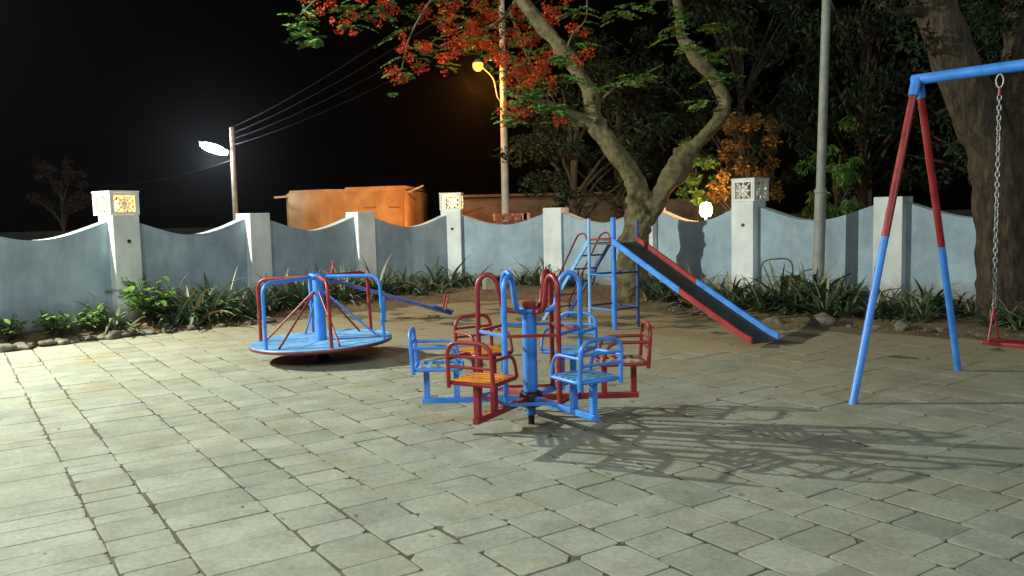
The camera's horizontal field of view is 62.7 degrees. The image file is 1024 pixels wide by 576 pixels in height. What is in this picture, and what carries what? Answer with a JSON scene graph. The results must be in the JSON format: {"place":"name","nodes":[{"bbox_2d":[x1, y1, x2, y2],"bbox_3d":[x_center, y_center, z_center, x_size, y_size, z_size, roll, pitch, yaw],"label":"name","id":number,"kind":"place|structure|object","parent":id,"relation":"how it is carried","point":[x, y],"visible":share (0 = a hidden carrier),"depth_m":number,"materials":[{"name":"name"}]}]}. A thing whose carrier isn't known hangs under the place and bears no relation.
{"place":"outdoors","nodes":[
{"label":"outdoors","id":0,"kind":"place"},
{"bbox_2d":[274,185,426,229],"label":"house","id":1,"kind":"structure","parent":0,"point":[404,206],"depth_m":26.85,"materials":[{"name":"paint"}]},
{"bbox_2d":[0,209,972,240],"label":"ground","id":2,"kind":"structure","parent":0,"point":[37,235],"depth_m":183.58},
{"bbox_2d":[27,157,92,234],"bbox_3d":[-21.178,-3.754,39.751,2.784,4.884,2.809,-1,5,0],"label":"lone tree","id":3,"kind":"object","parent":2,"relation":"on","point":[59,193],"visible":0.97,"depth_m":39.40,"materials":[{"name":"brown plant"}]},
{"bbox_2d":[198,127,237,219],"bbox_3d":[-9.643,-2.935,27.696,1.122,4.671,0.318,-2,5,-9],"label":"street lamp","id":4,"kind":"object","parent":2,"relation":"on","point":[213,148],"visible":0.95,"depth_m":27.64,"materials":[{"name":"metal"}]},
{"bbox_2d":[0,196,976,334],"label":"boundary wall","id":5,"kind":"structure","parent":2,"relation":"on","point":[108,252],"depth_m":13.26,"materials":[{"name":"blue concrete"}]},
{"bbox_2d":[91,191,139,214],"bbox_3d":[-5.670,-1.214,12.029,0.460,0.337,0.460,2,6,34],"label":"lattice lamp","id":6,"kind":"object","parent":5,"relation":"on","point":[109,205],"visible":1,"depth_m":11.91,"materials":[{"name":"white"}]},
{"bbox_2d":[439,192,463,210],"bbox_3d":[-1.252,-1.790,17.408,0.460,0.357,0.460,-1,5,3],"label":"lattice lamp","id":7,"kind":"object","parent":5,"relation":"on","point":[450,203],"visible":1,"depth_m":17.20,"materials":[{"name":"white"}]},
{"bbox_2d":[731,178,769,201],"bbox_3d":[3.854,-1.588,13.592,0.440,0.367,0.440,-6,6,-41],"label":"lattice lamp","id":8,"kind":"object","parent":5,"relation":"on","point":[744,190],"visible":0.99,"depth_m":13.47,"materials":[{"name":"concrete"}]},
{"bbox_2d":[472,0,509,223],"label":"street lamp","id":9,"kind":"object","parent":2,"relation":"on","point":[477,65],"visible":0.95,"depth_m":19.70,"materials":[{"name":"metal"}]},
{"bbox_2d":[493,213,529,224],"bbox_3d":[-0.001,-0.886,18.994,0.779,1.595,0.779,-2,5,-5],"label":"tree guard","id":10,"kind":"object","parent":2,"relation":"on","point":[506,217],"visible":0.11,"depth_m":18.58,"materials":[{"name":"red brick"}]},
{"bbox_2d":[0,282,1023,350],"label":"planting bed","id":11,"kind":"object","parent":2,"relation":"on","point":[604,291],"visible":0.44,"depth_m":12.02,"materials":[{"name":"soil"}]},
{"bbox_2d":[0,343,16,352],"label":"rock","id":12,"kind":"object","parent":11,"relation":"on","point":[6,347],"visible":0.82,"depth_m":10.18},
{"bbox_2d":[0,313,27,342],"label":"leafy plant","id":13,"kind":"object","parent":11,"relation":"on","point":[4,330],"visible":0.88,"depth_m":10.51,"materials":[{"name":"green plant"}]},
{"bbox_2d":[13,342,30,349],"bbox_3d":[-6.062,0.731,10.348,0.221,0.130,0.210,-5,6,-37],"label":"rock","id":14,"kind":"object","parent":11,"relation":"on","point":[23,346],"visible":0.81,"depth_m":10.32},
{"bbox_2d":[36,339,56,346],"bbox_3d":[-5.873,0.708,10.634,0.228,0.121,0.255,-2,5,-5],"label":"rock","id":15,"kind":"object","parent":11,"relation":"on","point":[46,343],"visible":0.84,"depth_m":10.56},
{"bbox_2d":[32,309,77,337],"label":"leafy plant","id":16,"kind":"object","parent":11,"relation":"on","point":[56,330],"visible":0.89,"depth_m":10.89,"materials":[{"name":"green plant"}]},
{"bbox_2d":[73,303,114,332],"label":"leafy plant","id":17,"kind":"object","parent":11,"relation":"on","point":[95,320],"visible":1,"depth_m":11.28,"materials":[{"name":"green plant"}]},
{"bbox_2d":[71,291,150,333],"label":"spiky plant","id":18,"kind":"object","parent":11,"relation":"on","point":[115,323],"visible":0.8,"depth_m":11.41,"materials":[{"name":"plant"}]},
{"bbox_2d":[105,329,121,339],"bbox_3d":[-5.319,0.643,11.188,0.218,0.174,0.341,-2,5,-4],"label":"rock","id":19,"kind":"object","parent":11,"relation":"on","point":[113,334],"visible":0.73,"depth_m":11.11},
{"bbox_2d":[120,329,137,337],"bbox_3d":[-5.204,0.624,11.325,0.230,0.150,0.305,1,5,26],"label":"rock","id":20,"kind":"object","parent":11,"relation":"on","point":[127,333],"visible":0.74,"depth_m":11.27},
{"bbox_2d":[105,273,182,326],"bbox_3d":[-5.208,0.170,11.908,0.920,0.808,1.152,-6,7,-42],"label":"leafy shrub","id":21,"kind":"object","parent":11,"relation":"on","point":[145,304],"visible":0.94,"depth_m":11.83,"materials":[{"name":"green plant"}]},
{"bbox_2d":[135,273,207,322],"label":"spiky plant","id":22,"kind":"object","parent":11,"relation":"on","point":[171,303],"visible":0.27,"depth_m":12.24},
{"bbox_2d":[122,276,221,330],"bbox_3d":[-4.803,0.191,12.071,1.314,0.726,1.429,2,4,-10],"label":"spiky plant","id":23,"kind":"object","parent":11,"relation":"on","point":[172,320],"visible":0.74,"depth_m":11.96,"materials":[{"name":"plant"}]},
{"bbox_2d":[159,286,213,326],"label":"spiky plant","id":24,"kind":"object","parent":11,"relation":"on","point":[185,315],"visible":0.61,"depth_m":12.09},
{"bbox_2d":[149,274,235,324],"bbox_3d":[-4.619,0.169,12.117,1.209,0.822,1.555,-3,5,-17],"label":"spiky plant","id":25,"kind":"object","parent":11,"relation":"on","point":[198,303],"visible":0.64,"depth_m":12.09,"materials":[{"name":"plant"}]},
{"bbox_2d":[152,279,246,325],"bbox_3d":[-4.580,0.184,12.439,1.337,0.633,1.135,-5,10,0],"label":"spiky plant","id":26,"kind":"object","parent":11,"relation":"on","point":[204,308],"visible":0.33,"depth_m":12.28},
{"bbox_2d":[153,277,245,323],"bbox_3d":[-4.455,0.174,12.420,1.296,0.683,1.410,2,0,-5],"label":"spiky plant","id":27,"kind":"object","parent":11,"relation":"on","point":[213,303],"visible":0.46,"depth_m":12.29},
{"bbox_2d":[174,273,252,317],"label":"spiky plant","id":28,"kind":"object","parent":11,"relation":"on","point":[207,286],"visible":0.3,"depth_m":12.65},
{"bbox_2d":[201,293,241,324],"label":"spiky plant","id":29,"kind":"object","parent":11,"relation":"on","point":[219,321],"visible":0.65,"depth_m":12.37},
{"bbox_2d":[188,266,257,322],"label":"spiky plant","id":30,"kind":"object","parent":11,"relation":"on","point":[225,298],"visible":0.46,"depth_m":12.67,"materials":[{"name":"plant"}]},
{"bbox_2d":[203,291,253,321],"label":"spiky plant","id":31,"kind":"object","parent":11,"relation":"on","point":[231,317],"visible":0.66,"depth_m":12.49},
{"bbox_2d":[221,285,272,318],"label":"spiky plant","id":32,"kind":"object","parent":11,"relation":"on","point":[233,303],"visible":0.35,"depth_m":12.74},
{"bbox_2d":[229,279,277,316],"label":"spiky plant","id":33,"kind":"object","parent":11,"relation":"on","point":[247,295],"visible":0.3,"depth_m":13.08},
{"bbox_2d":[233,287,285,318],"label":"spiky plant","id":34,"kind":"object","parent":11,"relation":"on","point":[255,310],"visible":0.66,"depth_m":12.77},
{"bbox_2d":[237,283,300,309],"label":"spiky plant","id":35,"kind":"object","parent":11,"relation":"on","point":[275,297],"visible":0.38,"depth_m":13.53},
{"bbox_2d":[239,275,304,312],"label":"spiky plant","id":36,"kind":"object","parent":11,"relation":"on","point":[267,298],"visible":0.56,"depth_m":13.18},
{"bbox_2d":[255,269,308,307],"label":"spiky plant","id":37,"kind":"object","parent":11,"relation":"on","point":[284,306],"visible":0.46,"depth_m":13.70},
{"bbox_2d":[275,264,313,303],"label":"spiky plant","id":38,"kind":"object","parent":11,"relation":"on","point":[304,287],"visible":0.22,"depth_m":13.98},
{"bbox_2d":[276,264,324,307],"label":"spiky plant","id":39,"kind":"object","parent":11,"relation":"on","point":[292,294],"visible":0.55,"depth_m":13.69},
{"bbox_2d":[306,252,370,306],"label":"spiky plant","id":40,"kind":"object","parent":11,"relation":"on","point":[343,296],"visible":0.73,"depth_m":14.52,"materials":[{"name":"plant"}]},
{"bbox_2d":[348,255,417,299],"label":"spiky plant","id":41,"kind":"object","parent":11,"relation":"on","point":[383,284],"visible":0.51,"depth_m":15.43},
{"bbox_2d":[377,269,409,295],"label":"spiky plant","id":42,"kind":"object","parent":11,"relation":"on","point":[395,291],"visible":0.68,"depth_m":15.61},
{"bbox_2d":[377,265,413,292],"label":"spiky plant","id":43,"kind":"object","parent":11,"relation":"on","point":[388,274],"visible":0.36,"depth_m":15.63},
{"bbox_2d":[388,267,440,292],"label":"spiky plant","id":44,"kind":"object","parent":11,"relation":"on","point":[410,278],"visible":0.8,"depth_m":15.80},
{"bbox_2d":[405,274,433,296],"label":"spiky plant","id":45,"kind":"object","parent":11,"relation":"on","point":[421,289],"visible":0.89,"depth_m":15.74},
{"bbox_2d":[413,267,449,289],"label":"spiky plant","id":46,"kind":"object","parent":11,"relation":"on","point":[429,282],"visible":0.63,"depth_m":16.35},
{"bbox_2d":[417,255,464,289],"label":"spiky plant","id":47,"kind":"object","parent":11,"relation":"on","point":[436,274],"visible":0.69,"depth_m":16.45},
{"bbox_2d":[433,256,473,285],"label":"spiky plant","id":48,"kind":"object","parent":11,"relation":"on","point":[452,277],"visible":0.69,"depth_m":16.82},
{"bbox_2d":[461,267,479,286],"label":"spiky plant","id":49,"kind":"object","parent":11,"relation":"on","point":[471,281],"visible":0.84,"depth_m":16.87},
{"bbox_2d":[482,277,494,289],"bbox_3d":[-0.450,-0.093,16.321,0.220,0.260,0.180,-3,5,-23],"label":"cement block","id":50,"kind":"object","parent":11,"relation":"on","point":[487,283],"depth_m":16.23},
{"bbox_2d":[0,286,1023,552],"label":"leaf litter","id":51,"kind":"object","parent":11,"relation":"on","point":[488,342],"visible":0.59,"depth_m":11.16,"materials":[{"name":"plant"}]},
{"bbox_2d":[277,0,753,302],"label":"flame tree","id":52,"kind":"object","parent":11,"relation":"on","point":[646,206],"visible":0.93,"depth_m":13.72,"materials":[{"name":"brown plant"}]},
{"bbox_2d":[497,266,534,284],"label":"spiky plant","id":53,"kind":"object","parent":11,"relation":"on","point":[522,279],"visible":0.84,"depth_m":16.68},
{"bbox_2d":[515,257,549,284],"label":"spiky plant","id":54,"kind":"object","parent":11,"relation":"on","point":[531,280],"visible":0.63,"depth_m":16.65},
{"bbox_2d":[635,278,660,304],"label":"spiky plant","id":55,"kind":"object","parent":11,"relation":"on","point":[650,295],"visible":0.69,"depth_m":13.71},
{"bbox_2d":[647,284,677,302],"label":"spiky plant","id":56,"kind":"object","parent":11,"relation":"on","point":[666,299],"visible":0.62,"depth_m":13.42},
{"bbox_2d":[629,274,703,301],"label":"spiky plant","id":57,"kind":"object","parent":11,"relation":"on","point":[665,289],"visible":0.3,"depth_m":13.52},
{"bbox_2d":[657,284,690,307],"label":"spiky plant","id":58,"kind":"object","parent":11,"relation":"on","point":[680,298],"visible":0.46,"depth_m":12.93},
{"bbox_2d":[661,262,728,307],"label":"spiky plant","id":59,"kind":"object","parent":11,"relation":"on","point":[689,306],"visible":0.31,"depth_m":12.71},
{"bbox_2d":[707,271,763,304],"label":"spiky plant","id":60,"kind":"object","parent":11,"relation":"on","point":[733,289],"visible":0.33,"depth_m":12.58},
{"bbox_2d":[724,276,766,308],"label":"spiky plant","id":61,"kind":"object","parent":11,"relation":"on","point":[741,295],"visible":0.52,"depth_m":12.32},
{"bbox_2d":[737,279,790,313],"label":"spiky plant","id":62,"kind":"object","parent":11,"relation":"on","point":[759,302],"visible":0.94,"depth_m":11.83,"materials":[{"name":"plant"}]},
{"bbox_2d":[731,259,814,312],"bbox_3d":[3.910,-0.064,12.086,1.279,0.758,1.309,1,6,28],"label":"spiky plant","id":63,"kind":"object","parent":11,"relation":"on","point":[777,287],"visible":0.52,"depth_m":11.98,"materials":[{"name":"plant"}]},
{"bbox_2d":[762,316,783,323],"bbox_3d":[3.449,0.442,11.061,0.204,0.156,0.311,-5,6,-37],"label":"rock","id":64,"kind":"object","parent":11,"relation":"on","point":[774,320],"visible":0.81,"depth_m":10.99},
{"bbox_2d":[760,258,793,288],"bbox_3d":[4.000,-0.102,12.662,0.518,0.707,0.022,2,6,33],"label":"plant hoop","id":65,"kind":"object","parent":11,"relation":"on","point":[774,259],"visible":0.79,"depth_m":12.66,"materials":[{"name":"grey metal"}]},
{"bbox_2d":[743,270,818,307],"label":"spiky plant","id":66,"kind":"object","parent":11,"relation":"on","point":[784,293],"visible":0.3,"depth_m":11.87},
{"bbox_2d":[756,273,810,313],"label":"spiky plant","id":67,"kind":"object","parent":11,"relation":"on","point":[784,306],"visible":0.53,"depth_m":11.88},
{"bbox_2d":[780,275,800,289],"bbox_3d":[4.081,0.057,12.321,0.317,0.483,0.322,-1,5,0],"label":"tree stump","id":68,"kind":"object","parent":11,"relation":"on","point":[786,282],"visible":0.24,"depth_m":12.20,"materials":[{"name":"plant"}]},
{"bbox_2d":[773,279,815,315],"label":"spiky plant","id":69,"kind":"object","parent":11,"relation":"on","point":[795,300],"visible":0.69,"depth_m":11.67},
{"bbox_2d":[768,262,850,310],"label":"spiky plant","id":70,"kind":"object","parent":11,"relation":"on","point":[803,276],"visible":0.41,"depth_m":11.68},
{"bbox_2d":[770,258,859,311],"bbox_3d":[4.153,-0.040,11.735,1.174,0.762,1.277,-2,-1,-29],"label":"spiky plant","id":71,"kind":"object","parent":11,"relation":"on","point":[811,286],"visible":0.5,"depth_m":11.66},
{"bbox_2d":[778,268,857,308],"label":"spiky plant","id":72,"kind":"object","parent":11,"relation":"on","point":[815,279],"visible":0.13,"depth_m":11.88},
{"bbox_2d":[812,0,830,284],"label":"pole","id":73,"kind":"object","parent":11,"relation":"on","point":[820,191],"visible":0.89,"depth_m":12.04,"materials":[{"name":"metal"}]},
{"bbox_2d":[808,312,835,327],"bbox_3d":[3.949,0.430,10.690,0.246,0.234,0.369,-3,5,-19],"label":"rock","id":74,"kind":"object","parent":11,"relation":"on","point":[823,319],"visible":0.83,"depth_m":10.59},
{"bbox_2d":[786,273,869,303],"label":"spiky plant","id":75,"kind":"object","parent":11,"relation":"on","point":[839,283],"visible":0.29,"depth_m":11.56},
{"bbox_2d":[796,269,861,318],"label":"spiky plant","id":76,"kind":"object","parent":11,"relation":"on","point":[828,305],"visible":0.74,"depth_m":11.24,"materials":[{"name":"plant"}]},
{"bbox_2d":[782,272,886,310],"bbox_3d":[4.469,0.036,11.520,1.482,0.625,1.228,-4,10,-8],"label":"spiky plant","id":77,"kind":"object","parent":11,"relation":"on","point":[841,286],"visible":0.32,"depth_m":11.56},
{"bbox_2d":[816,274,885,317],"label":"spiky plant","id":78,"kind":"object","parent":11,"relation":"on","point":[848,308],"visible":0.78,"depth_m":11.05,"materials":[{"name":"plant"}]},
{"bbox_2d":[841,290,903,321],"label":"spiky plant","id":79,"kind":"object","parent":11,"relation":"on","point":[865,307],"visible":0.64,"depth_m":10.92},
{"bbox_2d":[843,283,916,311],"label":"spiky plant","id":80,"kind":"object","parent":11,"relation":"on","point":[881,300],"visible":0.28,"depth_m":11.30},
{"bbox_2d":[861,300,899,319],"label":"spiky plant","id":81,"kind":"object","parent":11,"relation":"on","point":[882,313],"visible":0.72,"depth_m":10.85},
{"bbox_2d":[894,320,910,331],"bbox_3d":[4.737,0.467,10.192,0.186,0.156,0.358,1,5,26],"label":"rock","id":82,"kind":"object","parent":11,"relation":"on","point":[901,325],"visible":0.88,"depth_m":10.12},
{"bbox_2d":[886,297,934,322],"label":"spiky plant","id":83,"kind":"object","parent":11,"relation":"on","point":[906,313],"visible":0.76,"depth_m":10.65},
{"bbox_2d":[881,271,955,322],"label":"spiky plant","id":84,"kind":"object","parent":11,"relation":"on","point":[912,304],"visible":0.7,"depth_m":10.67,"materials":[{"name":"plant"}]},
{"bbox_2d":[888,284,955,322],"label":"spiky plant","id":85,"kind":"object","parent":11,"relation":"on","point":[925,316],"visible":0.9,"depth_m":10.43,"materials":[{"name":"plant"}]},
{"bbox_2d":[890,283,958,313],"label":"spiky plant","id":86,"kind":"object","parent":11,"relation":"on","point":[919,296],"visible":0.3,"depth_m":10.92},
{"bbox_2d":[894,277,970,315],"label":"spiky plant","id":87,"kind":"object","parent":11,"relation":"on","point":[921,290],"visible":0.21,"depth_m":10.94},
{"bbox_2d":[860,0,1023,324],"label":"shade tree","id":88,"kind":"object","parent":11,"relation":"on","point":[971,104],"visible":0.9,"depth_m":9.93,"materials":[{"name":"brown plant"}]},
{"bbox_2d":[920,291,975,315],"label":"spiky plant","id":89,"kind":"object","parent":11,"relation":"on","point":[961,298],"visible":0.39,"depth_m":10.78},
{"bbox_2d":[943,292,975,316],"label":"spiky plant","id":90,"kind":"object","parent":11,"relation":"on","point":[969,313],"visible":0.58,"depth_m":10.61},
{"bbox_2d":[968,329,987,335],"bbox_3d":[5.330,0.527,9.600,0.216,0.117,0.154,-2,5,-9],"label":"rock","id":91,"kind":"object","parent":11,"relation":"on","point":[971,332],"visible":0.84,"depth_m":9.57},
{"bbox_2d":[966,300,1007,328],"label":"spiky plant","id":92,"kind":"object","parent":11,"relation":"on","point":[986,324],"visible":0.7,"depth_m":9.99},
{"bbox_2d":[978,287,1023,329],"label":"spiky plant","id":93,"kind":"object","parent":11,"relation":"on","point":[1009,318],"visible":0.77,"depth_m":9.74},
{"bbox_2d":[984,301,1023,329],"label":"spiky plant","id":94,"kind":"object","parent":11,"relation":"on","point":[1002,319],"visible":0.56,"depth_m":9.91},
{"bbox_2d":[989,287,1023,329],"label":"spiky plant","id":95,"kind":"object","parent":11,"relation":"on","point":[1021,312],"visible":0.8,"depth_m":9.74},
{"bbox_2d":[492,66,654,218],"bbox_3d":[1.342,-2.604,19.332,3.694,5.048,3.424,-1,5,0],"label":"leafy tree","id":96,"kind":"object","parent":2,"relation":"on","point":[542,150],"visible":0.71,"depth_m":19.17,"materials":[{"name":"green plant"}]},
{"bbox_2d":[610,195,626,217],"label":"shrub","id":97,"kind":"object","parent":2,"relation":"on","point":[619,207],"visible":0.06,"depth_m":19.16,"materials":[{"name":"green plant"}]},
{"bbox_2d":[527,24,710,218],"bbox_3d":[2.654,-3.771,22.497,4.929,6.758,4.175,-4,6,-32],"label":"leafy tree","id":98,"kind":"object","parent":2,"relation":"on","point":[593,72],"visible":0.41,"depth_m":22.16,"materials":[{"name":"green plant"}]},
{"bbox_2d":[676,136,725,220],"bbox_3d":[3.748,-1.491,16.911,1.006,3.108,1.200,-1,5,0],"label":"bushy tree","id":99,"kind":"object","parent":2,"relation":"on","point":[693,180],"visible":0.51,"depth_m":16.70,"materials":[{"name":"green plant"}]},
{"bbox_2d":[700,202,711,220],"bbox_3d":[3.604,-0.730,15.602,0.230,1.720,0.230,-1,5,0],"label":"garden lamp","id":100,"kind":"object","parent":2,"relation":"on","point":[705,210],"visible":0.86,"depth_m":15.46,"materials":[{"name":"white glass"}]},
{"bbox_2d":[628,0,858,183],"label":"leafy tree","id":101,"kind":"object","parent":2,"relation":"on","point":[722,12],"visible":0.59,"depth_m":19.90,"materials":[{"name":"green plant"}]},
{"bbox_2d":[706,111,784,212],"bbox_3d":[4.534,-1.659,16.188,1.590,3.533,1.573,-1,5,0],"label":"bushy tree","id":102,"kind":"object","parent":2,"relation":"on","point":[731,127],"visible":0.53,"depth_m":16.09,"materials":[{"name":"brown plant"}]},
{"bbox_2d":[792,114,864,219],"bbox_3d":[6.025,-1.500,15.476,1.543,3.269,1.549,-1,5,0],"label":"weeping tree","id":103,"kind":"object","parent":2,"relation":"on","point":[843,173],"visible":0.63,"depth_m":15.54,"materials":[{"name":"green plant"}]},
{"bbox_2d":[840,180,871,208],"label":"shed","id":104,"kind":"structure","parent":2,"relation":"on","point":[853,198],"depth_m":18.46,"materials":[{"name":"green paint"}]},
{"bbox_2d":[762,0,957,209],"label":"leafy tree","id":105,"kind":"object","parent":2,"relation":"on","point":[867,133],"visible":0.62,"depth_m":16.92,"materials":[{"name":"green plant"}]},
{"bbox_2d":[852,0,1003,187],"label":"leafy tree","id":106,"kind":"object","parent":2,"relation":"on","point":[995,40],"visible":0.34,"depth_m":15.17,"materials":[{"name":"green plant"}]},
{"bbox_2d":[0,0,1002,231],"label":"sky","id":107,"kind":"structure","parent":0,"point":[125,91],"materials":[{"name":"black"}]},
{"bbox_2d":[0,300,1023,575],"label":"paving","id":108,"kind":"structure","parent":0,"point":[190,490],"depth_m":5.16,"materials":[{"name":"stone"}]},
{"bbox_2d":[249,271,391,359],"bbox_3d":[-2.074,0.329,9.084,1.511,0.973,1.511,-3,5,0],"label":"merry-go-round","id":109,"kind":"object","parent":108,"relation":"on","point":[321,342],"visible":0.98,"depth_m":9.00,"materials":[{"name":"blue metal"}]},
{"bbox_2d":[312,262,453,321],"bbox_3d":[-1.872,0.057,12.303,2.029,0.934,0.240,-3,5,-14],"label":"seesaw","id":110,"kind":"object","parent":108,"relation":"on","point":[443,309],"visible":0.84,"depth_m":12.30,"materials":[{"name":"blue metal"}]},
{"bbox_2d":[408,268,651,432],"bbox_3d":[0.126,0.446,5.910,1.679,1.134,1.607,-1,5,-1],"label":"seat roundabout","id":111,"kind":"object","parent":108,"relation":"on","point":[531,397],"visible":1,"depth_m":5.84,"materials":[{"name":"blue metal"}]},
{"bbox_2d":[542,217,779,344],"bbox_3d":[1.670,-0.161,10.696,0.524,1.485,3.691,-5,6,-37],"label":"slide","id":112,"kind":"object","parent":108,"relation":"on","point":[714,304],"visible":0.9,"depth_m":10.50,"materials":[{"name":"blue metal"}]},
{"bbox_2d":[848,59,1023,404],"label":"swing stand","id":113,"kind":"object","parent":108,"relation":"on","point":[917,89],"visible":0.88,"depth_m":6.72,"materials":[{"name":"blue metal"}]},
{"bbox_2d":[981,74,1023,348],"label":"swing","id":114,"kind":"object","parent":113,"relation":"hanging from","point":[997,341],"visible":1,"depth_m":6.46,"materials":[{"name":"metal"}]},
{"bbox_2d":[446,192,731,223],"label":"building","id":115,"kind":"structure","parent":0,"point":[484,207],"depth_m":31.83,"materials":[{"name":"brown paint"}]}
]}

